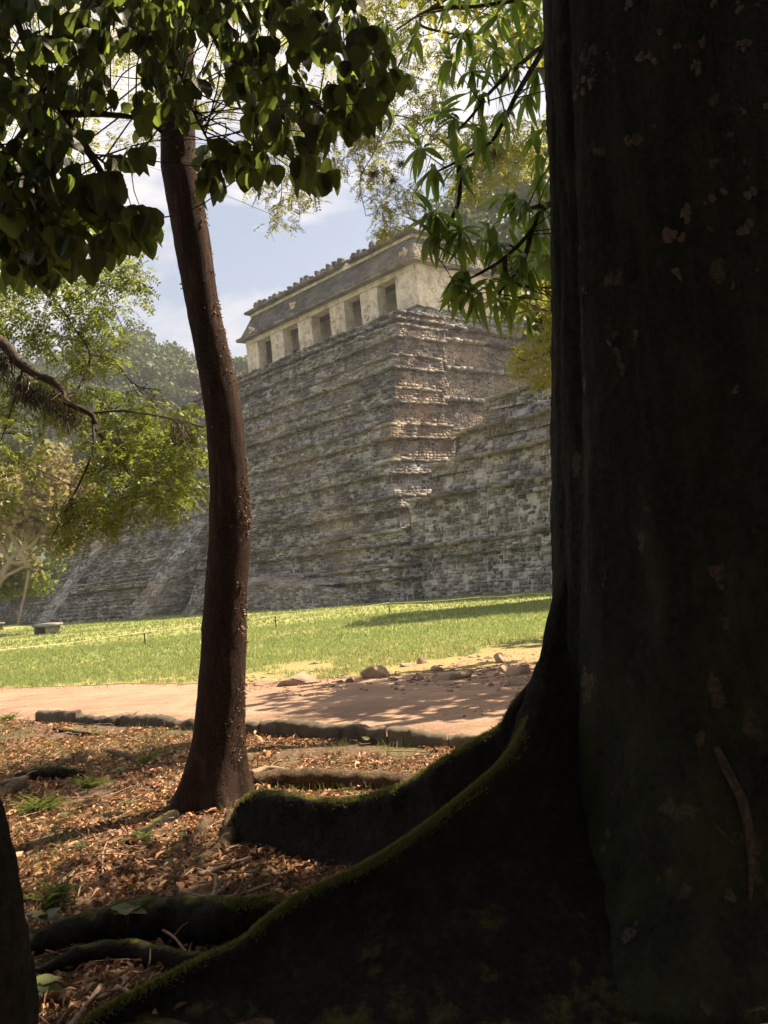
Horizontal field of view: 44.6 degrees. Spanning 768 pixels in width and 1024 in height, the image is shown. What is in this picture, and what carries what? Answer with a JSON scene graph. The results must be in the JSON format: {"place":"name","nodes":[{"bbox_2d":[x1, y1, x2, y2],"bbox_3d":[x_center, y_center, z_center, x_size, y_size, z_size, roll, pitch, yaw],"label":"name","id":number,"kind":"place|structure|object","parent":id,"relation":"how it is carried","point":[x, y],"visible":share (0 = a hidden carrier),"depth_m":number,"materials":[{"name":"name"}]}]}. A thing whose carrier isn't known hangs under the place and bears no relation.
{"place":"outdoors","nodes":[
{"label":"outdoors","id":0,"kind":"place"},
{"bbox_2d":[0,663,535,745],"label":"path","id":1,"kind":"structure","parent":0,"point":[378,703],"depth_m":12.04,"materials":[{"name":"brown soil"}]},
{"bbox_2d":[247,654,532,695],"bbox_3d":[0.002,2.443,13.927,4.857,0.076,6.135,-5,-4,0],"label":"rubble","id":2,"kind":"object","parent":1,"relation":"on","point":[393,678],"visible":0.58,"depth_m":13.12,"materials":[{"name":"stone"}]},
{"bbox_2d":[0,0,546,365],"label":"sky","id":3,"kind":"structure","parent":0,"point":[250,267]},
{"bbox_2d":[0,589,551,687],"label":"lawn","id":4,"kind":"structure","parent":0,"point":[513,650],"depth_m":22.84,"materials":[{"name":"green plant"}]},
{"bbox_2d":[0,555,68,600],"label":"shrub","id":5,"kind":"object","parent":4,"relation":"on","point":[14,588],"visible":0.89,"depth_m":61.56,"materials":[{"name":"green plant"}]},
{"bbox_2d":[31,622,62,634],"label":"stone bench","id":6,"kind":"object","parent":4,"relation":"on","point":[47,628],"visible":0.79,"depth_m":54.45,"materials":[{"name":"grey stone"}]},
{"bbox_2d":[0,439,102,624],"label":"pale tree","id":7,"kind":"object","parent":4,"relation":"on","point":[29,516],"visible":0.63,"depth_m":59.88,"materials":[{"name":"beige plant"}]},
{"bbox_2d":[0,0,548,247],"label":"leaved tree","id":8,"kind":"object","parent":4,"relation":"on","point":[500,159],"visible":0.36,"depth_m":12.04,"materials":[{"name":"green plant"}]},
{"bbox_2d":[417,657,427,663],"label":"rock","id":9,"kind":"object","parent":4,"relation":"on","point":[421,660],"visible":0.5,"depth_m":15.27,"materials":[{"name":"beige stone"}]},
{"bbox_2d":[397,381,551,598],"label":"terraced platform","id":10,"kind":"structure","parent":4,"relation":"on","point":[492,487],"depth_m":51.31,"materials":[{"name":"stone"}]},
{"bbox_2d":[485,213,551,362],"bbox_3d":[4.674,-1.342,13.314,4.506,7.406,6.775,-4,-4,-19],"label":"forest tree","id":11,"kind":"object","parent":4,"relation":"on","point":[494,270],"visible":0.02,"depth_m":14.61,"materials":[{"name":"green plant"}]},
{"bbox_3d":[0.216,4.006,38.611,0.072,0.602,0.060,-5,-4,0],"label":"rope post","id":12,"kind":"object","parent":4,"relation":"on","visible":0},
{"bbox_2d":[2,593,539,649],"bbox_3d":[-3.193,3.680,32.569,22.066,0.394,6.494,-3,-5,-33],"label":"fence rope","id":13,"kind":"object","parent":12,"relation":"attached to","point":[256,618],"visible":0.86,"depth_m":34.88,"materials":[{"name":"fabric"}]},
{"bbox_2d":[0,218,767,1023],"bbox_3d":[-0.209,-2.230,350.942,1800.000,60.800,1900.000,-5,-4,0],"label":"ground","id":14,"kind":"structure","parent":0,"point":[294,754],"depth_m":7.14,"materials":[{"name":"soil"}]},
{"bbox_2d":[0,712,19,720],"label":"grass tuft","id":15,"kind":"object","parent":14,"relation":"on","point":[12,716],"visible":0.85,"depth_m":13.69,"materials":[{"name":"green plant"}]},
{"bbox_2d":[0,778,27,798],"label":"rock","id":16,"kind":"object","parent":14,"relation":"on","point":[11,787],"depth_m":8.42,"materials":[{"name":"grey stone"}]},
{"bbox_2d":[0,770,36,785],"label":"stick","id":17,"kind":"object","parent":14,"relation":"on","point":[6,781],"visible":0.67,"depth_m":8.79,"materials":[{"name":"brown wood"}]},
{"bbox_2d":[0,798,38,1023],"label":"leaning trunk","id":18,"kind":"object","parent":14,"relation":"on","point":[19,998],"visible":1,"depth_m":2.31,"materials":[{"name":"brown plant"}]},
{"bbox_2d":[7,789,65,818],"bbox_3d":[-2.745,2.329,7.403,0.552,0.259,0.585,-5,-4,0],"label":"grass tuft","id":19,"kind":"object","parent":14,"relation":"on","point":[48,803],"visible":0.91,"depth_m":7.39,"materials":[{"name":"green plant"}]},
{"bbox_2d":[26,907,63,924],"bbox_3d":[-1.656,2.013,4.609,0.169,0.128,0.165,-5,-4,0],"label":"seedling","id":20,"kind":"object","parent":14,"relation":"on","point":[47,915],"visible":0.92,"depth_m":4.61,"materials":[{"name":"green plant"}]},
{"bbox_2d":[37,974,61,999],"bbox_3d":[-1.419,1.990,3.880,0.187,0.086,0.154,-2,-5,-45],"label":"seedling","id":21,"kind":"object","parent":14,"relation":"on","point":[43,982],"visible":0.63,"depth_m":3.89,"materials":[{"name":"green plant"}]},
{"bbox_2d":[14,764,85,779],"bbox_3d":[-3.231,2.502,8.949,0.800,0.166,0.193,-7,-4,20],"label":"log","id":22,"kind":"object","parent":14,"relation":"on","point":[58,771],"visible":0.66,"depth_m":8.86,"materials":[{"name":"wood"}]},
{"bbox_2d":[22,872,84,909],"bbox_3d":[-1.798,2.031,5.014,0.425,0.183,0.400,-3,-4,-26],"label":"grass tuft","id":23,"kind":"object","parent":14,"relation":"on","point":[59,892],"visible":0.93,"depth_m":5.00,"materials":[{"name":"green plant"}]},
{"bbox_2d":[47,826,59,839],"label":"seedling","id":24,"kind":"object","parent":14,"relation":"on","point":[54,828],"visible":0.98,"depth_m":6.44,"materials":[{"name":"green plant"}]},
{"bbox_2d":[0,421,113,603],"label":"hillside forest","id":25,"kind":"object","parent":14,"relation":"on","point":[45,553],"visible":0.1,"depth_m":126.46,"materials":[{"name":"green plant"}]},
{"bbox_2d":[56,812,73,822],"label":"seedling","id":26,"kind":"object","parent":14,"relation":"on","point":[63,813],"visible":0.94,"depth_m":6.85,"materials":[{"name":"green plant"}]},
{"bbox_2d":[53,863,85,886],"bbox_3d":[-1.759,2.064,5.355,0.126,0.068,0.413,-6,-4,4],"label":"stick","id":27,"kind":"object","parent":14,"relation":"on","point":[71,873],"visible":0.78,"depth_m":5.36,"materials":[{"name":"brown wood"}]},
{"bbox_2d":[67,842,83,858],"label":"seedling","id":28,"kind":"object","parent":14,"relation":"on","point":[77,844],"visible":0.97,"depth_m":5.76,"materials":[{"name":"green plant"}]},
{"bbox_2d":[52,728,106,735],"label":"root ridge","id":29,"kind":"structure","parent":14,"relation":"on","point":[83,733],"depth_m":11.69,"materials":[{"name":"plant"}]},
{"bbox_2d":[62,766,108,792],"bbox_3d":[-2.587,2.325,8.204,0.443,0.208,0.522,-4,-4,-24],"label":"grass tuft","id":30,"kind":"object","parent":14,"relation":"on","point":[89,783],"visible":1,"depth_m":8.18,"materials":[{"name":"green plant"}]},
{"bbox_2d":[0,228,209,563],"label":"feather leaved tree","id":31,"kind":"object","parent":14,"relation":"on","point":[117,452],"visible":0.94,"depth_m":8.75,"materials":[{"name":"green plant"}]},
{"bbox_2d":[101,838,108,877],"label":"stick","id":32,"kind":"object","parent":14,"relation":"on","point":[102,870],"visible":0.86,"depth_m":5.55,"materials":[{"name":"brown wood"}]},
{"bbox_2d":[104,812,114,823],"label":"seedling","id":33,"kind":"object","parent":14,"relation":"on","point":[109,815],"visible":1,"depth_m":6.71,"materials":[{"name":"green plant"}]},
{"bbox_2d":[111,767,126,773],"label":"seedling","id":34,"kind":"object","parent":14,"relation":"on","point":[120,769],"visible":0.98,"depth_m":8.65,"materials":[{"name":"green plant"}]},
{"bbox_2d":[52,746,188,764],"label":"root ridge","id":35,"kind":"structure","parent":14,"relation":"on","point":[125,755],"depth_m":9.81,"materials":[{"name":"brown wood"}]},
{"bbox_2d":[35,938,206,974],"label":"root ridge","id":36,"kind":"structure","parent":14,"relation":"on","point":[169,957],"depth_m":4.17,"materials":[{"name":"brown plant"}]},
{"bbox_2d":[0,319,247,492],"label":"hillside forest","id":37,"kind":"object","parent":14,"relation":"on","point":[168,369],"visible":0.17,"depth_m":206.95,"materials":[{"name":"green plant"}]},
{"bbox_2d":[118,800,132,811],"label":"seedling","id":38,"kind":"object","parent":14,"relation":"on","point":[124,803],"visible":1,"depth_m":7.19,"materials":[{"name":"green plant"}]},
{"bbox_2d":[93,809,178,856],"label":"root ridge","id":39,"kind":"structure","parent":14,"relation":"on","point":[162,818],"depth_m":6.48,"materials":[{"name":"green plant"}]},
{"bbox_2d":[126,826,158,841],"bbox_3d":[-1.607,2.143,6.215,0.258,0.109,0.330,-5,-4,0],"label":"grass tuft","id":40,"kind":"object","parent":14,"relation":"on","point":[141,834],"visible":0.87,"depth_m":6.20,"materials":[{"name":"green plant"}]},
{"bbox_2d":[131,748,159,764],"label":"grass tuft","id":41,"kind":"object","parent":14,"relation":"on","point":[146,758],"visible":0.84,"depth_m":9.28,"materials":[{"name":"green plant"}]},
{"bbox_2d":[30,888,287,956],"bbox_3d":[-1.070,1.936,4.409,1.280,0.264,0.364,-6,-4,5],"label":"mossy root","id":42,"kind":"object","parent":14,"relation":"on","point":[214,919],"visible":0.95,"depth_m":4.37,"materials":[{"name":"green plant"}]},
{"bbox_2d":[110,903,146,925],"bbox_3d":[-1.197,1.889,4.385,0.146,0.085,0.180,-3,-4,-31],"label":"seedling","id":43,"kind":"object","parent":42,"relation":"on","point":[124,908],"visible":1,"depth_m":4.38,"materials":[{"name":"green plant"}]},
{"bbox_2d":[161,922,187,950],"bbox_3d":[-0.922,1.916,4.297,0.130,0.076,0.394,-3,-5,-33],"label":"stick","id":44,"kind":"object","parent":42,"relation":"on","point":[173,937],"visible":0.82,"depth_m":4.26,"materials":[{"name":"brown wood"}]},
{"bbox_2d":[211,874,237,894],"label":"stick","id":45,"kind":"object","parent":42,"relation":"on","point":[215,887],"visible":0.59,"depth_m":4.91,"materials":[{"name":"brown wood"}]},
{"bbox_2d":[163,858,179,893],"bbox_3d":[-1.057,1.828,4.687,0.101,0.171,0.050,-6,-4,14],"label":"seedling","id":46,"kind":"object","parent":14,"relation":"on","point":[169,860],"visible":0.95,"depth_m":4.68,"materials":[{"name":"green plant"}]},
{"bbox_2d":[156,815,212,870],"bbox_3d":[-1.277,2.132,5.906,0.141,0.117,1.267,-6,-4,6],"label":"gnarled root","id":47,"kind":"object","parent":14,"relation":"on","point":[205,820],"visible":0.41,"depth_m":6.11,"materials":[{"name":"brown wood"}]},
{"bbox_2d":[176,832,189,840],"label":"seedling","id":48,"kind":"object","parent":47,"relation":"on","point":[183,835],"visible":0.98,"depth_m":6.04,"materials":[{"name":"green plant"}]},
{"bbox_2d":[179,852,218,879],"bbox_3d":[-1.019,2.005,5.385,0.120,0.068,0.534,-6,-4,11],"label":"stick","id":49,"kind":"object","parent":14,"relation":"on","point":[189,871],"visible":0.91,"depth_m":5.34,"materials":[{"name":"brown wood"}]},
{"bbox_2d":[172,808,237,883],"bbox_3d":[-1.038,2.065,5.784,0.205,0.146,1.317,-6,-4,4],"label":"gnarled root","id":50,"kind":"object","parent":14,"relation":"on","point":[228,837],"visible":0.51,"depth_m":5.75,"materials":[{"name":"brown wood"}]},
{"bbox_2d":[0,0,416,298],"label":"broad leaved tree","id":51,"kind":"object","parent":14,"relation":"on","point":[49,220],"visible":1,"depth_m":4.52,"materials":[{"name":"green plant"}]},
{"bbox_2d":[160,12,264,814],"bbox_3d":[-2.262,-4.060,6.907,3.988,13.173,3.381,-5,-4,0],"label":"slim tree","id":52,"kind":"object","parent":14,"relation":"on","point":[216,771],"visible":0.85,"depth_m":7.15,"materials":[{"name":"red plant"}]},
{"bbox_2d":[0,723,454,1023],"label":"twig litter","id":53,"kind":"object","parent":14,"relation":"on","point":[55,952],"visible":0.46,"depth_m":5.90,"materials":[{"name":"brown wood"}]},
{"bbox_2d":[215,875,251,894],"bbox_3d":[-0.840,2.006,4.990,0.061,0.013,0.423,-7,-4,24],"label":"stick","id":54,"kind":"object","parent":14,"relation":"on","point":[223,887],"visible":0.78,"depth_m":5.01,"materials":[{"name":"brown wood"}]},
{"bbox_2d":[35,710,481,748],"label":"stone kerb","id":55,"kind":"structure","parent":14,"relation":"on","point":[349,731],"depth_m":9.69,"materials":[{"name":"grey stone"}]},
{"bbox_2d":[0,657,531,884],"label":"thin grass","id":56,"kind":"structure","parent":14,"relation":"on","point":[118,743],"depth_m":9.73,"materials":[{"name":"green plant"}]},
{"bbox_2d":[254,679,277,685],"bbox_3d":[-1.817,2.635,14.394,0.408,0.145,0.239,-3,-4,-26],"label":"rock","id":57,"kind":"object","parent":14,"relation":"on","point":[261,682],"visible":0.69,"depth_m":14.34,"materials":[{"name":"beige stone"}]},
{"bbox_2d":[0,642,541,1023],"bbox_3d":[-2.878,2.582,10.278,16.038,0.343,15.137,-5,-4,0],"label":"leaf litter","id":58,"kind":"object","parent":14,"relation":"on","point":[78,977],"visible":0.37,"depth_m":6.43,"materials":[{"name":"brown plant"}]},
{"bbox_2d":[35,869,99,888],"bbox_3d":[-1.805,2.100,5.370,0.373,0.029,0.012,-3,-5,-34],"label":"stick","id":59,"kind":"object","parent":58,"relation":"on","point":[72,875],"visible":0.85,"depth_m":5.40,"materials":[{"name":"brown wood"}]},
{"bbox_2d":[68,983,115,1023],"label":"stick","id":60,"kind":"object","parent":58,"relation":"on","point":[86,1005],"visible":0.98,"depth_m":3.72,"materials":[{"name":"brown wood"}]},
{"bbox_2d":[95,971,149,1001],"bbox_3d":[-1.057,1.937,3.814,0.224,0.067,0.112,-3,-4,-31],"label":"stick","id":61,"kind":"object","parent":58,"relation":"on","point":[103,996],"visible":0.78,"depth_m":3.83,"materials":[{"name":"brown wood"}]},
{"bbox_2d":[197,854,251,877],"bbox_3d":[-0.881,1.996,5.316,0.087,0.068,0.387,-9,-5,40],"label":"stick","id":62,"kind":"object","parent":58,"relation":"on","point":[214,869],"visible":0.99,"depth_m":5.32,"materials":[{"name":"brown wood"}]},
{"bbox_2d":[178,882,270,897],"bbox_3d":[-0.829,1.983,4.907,0.488,0.075,0.169,-4,-4,-13],"label":"stick","id":63,"kind":"object","parent":58,"relation":"on","point":[181,892],"visible":0.64,"depth_m":4.90,"materials":[{"name":"brown wood"}]},
{"bbox_2d":[250,760,283,775],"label":"stick","id":64,"kind":"object","parent":58,"relation":"on","point":[262,769],"visible":0.56,"depth_m":7.88,"materials":[{"name":"brown wood"}]},
{"bbox_2d":[0,304,550,623],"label":"stepped pyramid","id":65,"kind":"object","parent":14,"relation":"on","point":[348,438],"visible":0.52,"depth_m":68.62,"materials":[{"name":"stone"}]},
{"bbox_2d":[236,224,510,372],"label":"temple","id":66,"kind":"structure","parent":65,"relation":"on","point":[375,280],"depth_m":80.66,"materials":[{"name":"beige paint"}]},
{"bbox_2d":[266,885,287,901],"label":"stick","id":67,"kind":"object","parent":14,"relation":"on","point":[274,888],"visible":0.12,"depth_m":4.83,"materials":[{"name":"brown wood"}]},
{"bbox_2d":[276,671,320,686],"bbox_3d":[-1.295,2.557,13.980,0.557,0.322,0.531,-2,-5,-40],"label":"rock","id":68,"kind":"object","parent":14,"relation":"on","point":[303,678],"visible":0.61,"depth_m":13.87,"materials":[{"name":"beige stone"}]},
{"bbox_2d":[254,766,414,789],"bbox_3d":[-0.401,2.116,7.391,1.352,0.201,0.258,-7,-4,17],"label":"log","id":69,"kind":"object","parent":14,"relation":"on","point":[307,775],"visible":0.71,"depth_m":7.37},
{"bbox_2d":[360,665,389,678],"bbox_3d":[-0.116,2.437,13.900,0.448,0.319,0.223,-4,-4,-23],"label":"rock","id":70,"kind":"object","parent":14,"relation":"on","point":[374,671],"visible":0.57,"depth_m":13.84,"materials":[{"name":"grey stone"}]},
{"bbox_2d":[400,663,414,666],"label":"rock","id":71,"kind":"object","parent":14,"relation":"on","point":[405,664],"visible":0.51,"depth_m":15.02,"materials":[{"name":"beige stone"}]},
{"bbox_2d":[76,0,767,1023],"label":"buttressed tree","id":72,"kind":"object","parent":14,"relation":"on","point":[578,834],"visible":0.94,"depth_m":3.91,"materials":[{"name":"brown plant"}]},
{"bbox_2d":[430,665,443,670],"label":"rock","id":73,"kind":"object","parent":14,"relation":"on","point":[435,668],"visible":0.59,"depth_m":13.91,"materials":[{"name":"grey stone"}]},
{"bbox_2d":[433,671,471,679],"bbox_3d":[0.943,2.303,12.813,0.539,0.240,0.289,-5,-4,0],"label":"rock","id":74,"kind":"object","parent":14,"relation":"on","point":[455,675],"visible":0.55,"depth_m":12.72,"materials":[{"name":"grey stone"}]},
{"bbox_2d":[375,0,551,365],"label":"lance leaved tree","id":75,"kind":"object","parent":14,"relation":"on","point":[461,290],"visible":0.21,"depth_m":6.01,"materials":[{"name":"green plant"}]},
{"bbox_2d":[419,137,549,253],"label":"hillside forest","id":76,"kind":"object","parent":14,"relation":"on","point":[476,215],"visible":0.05,"depth_m":111.12,"materials":[{"name":"green plant"}]},
{"bbox_2d":[494,652,507,662],"bbox_3d":[1.772,2.260,14.312,0.217,0.215,0.288,-7,-4,29],"label":"rock","id":77,"kind":"object","parent":14,"relation":"on","point":[499,657],"visible":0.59,"depth_m":14.24,"materials":[{"name":"beige stone"}]},
{"bbox_2d":[497,664,511,672],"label":"rock","id":78,"kind":"object","parent":14,"relation":"on","point":[503,668],"visible":0.39,"depth_m":13.00,"materials":[{"name":"beige stone"}]},
{"bbox_2d":[506,676,526,685],"bbox_3d":[1.659,2.121,11.554,0.306,0.181,0.230,-2,-5,-44],"label":"rock","id":79,"kind":"object","parent":14,"relation":"on","point":[515,681],"visible":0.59,"depth_m":11.51,"materials":[{"name":"grey stone"}]},
{"bbox_2d":[505,665,531,674],"bbox_3d":[1.817,2.162,12.677,0.361,0.189,0.280,-5,-4,0],"label":"rock","id":80,"kind":"object","parent":14,"relation":"on","point":[521,669],"visible":0.6,"depth_m":12.63,"materials":[{"name":"grey stone"}]},
{"bbox_2d":[500,199,549,269],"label":"forest tree","id":81,"kind":"object","parent":14,"relation":"on","point":[504,228],"visible":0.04,"depth_m":82.00,"materials":[{"name":"green plant"}]},
{"bbox_2d":[499,273,551,396],"bbox_3d":[3.812,-0.677,13.491,5.266,6.060,2.260,-3,-4,-28],"label":"yellow leaved tree","id":82,"kind":"object","parent":14,"relation":"on","point":[520,359],"visible":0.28,"depth_m":12.45,"materials":[{"name":"yellow leaf"},{"name":"bark"}]}
]}

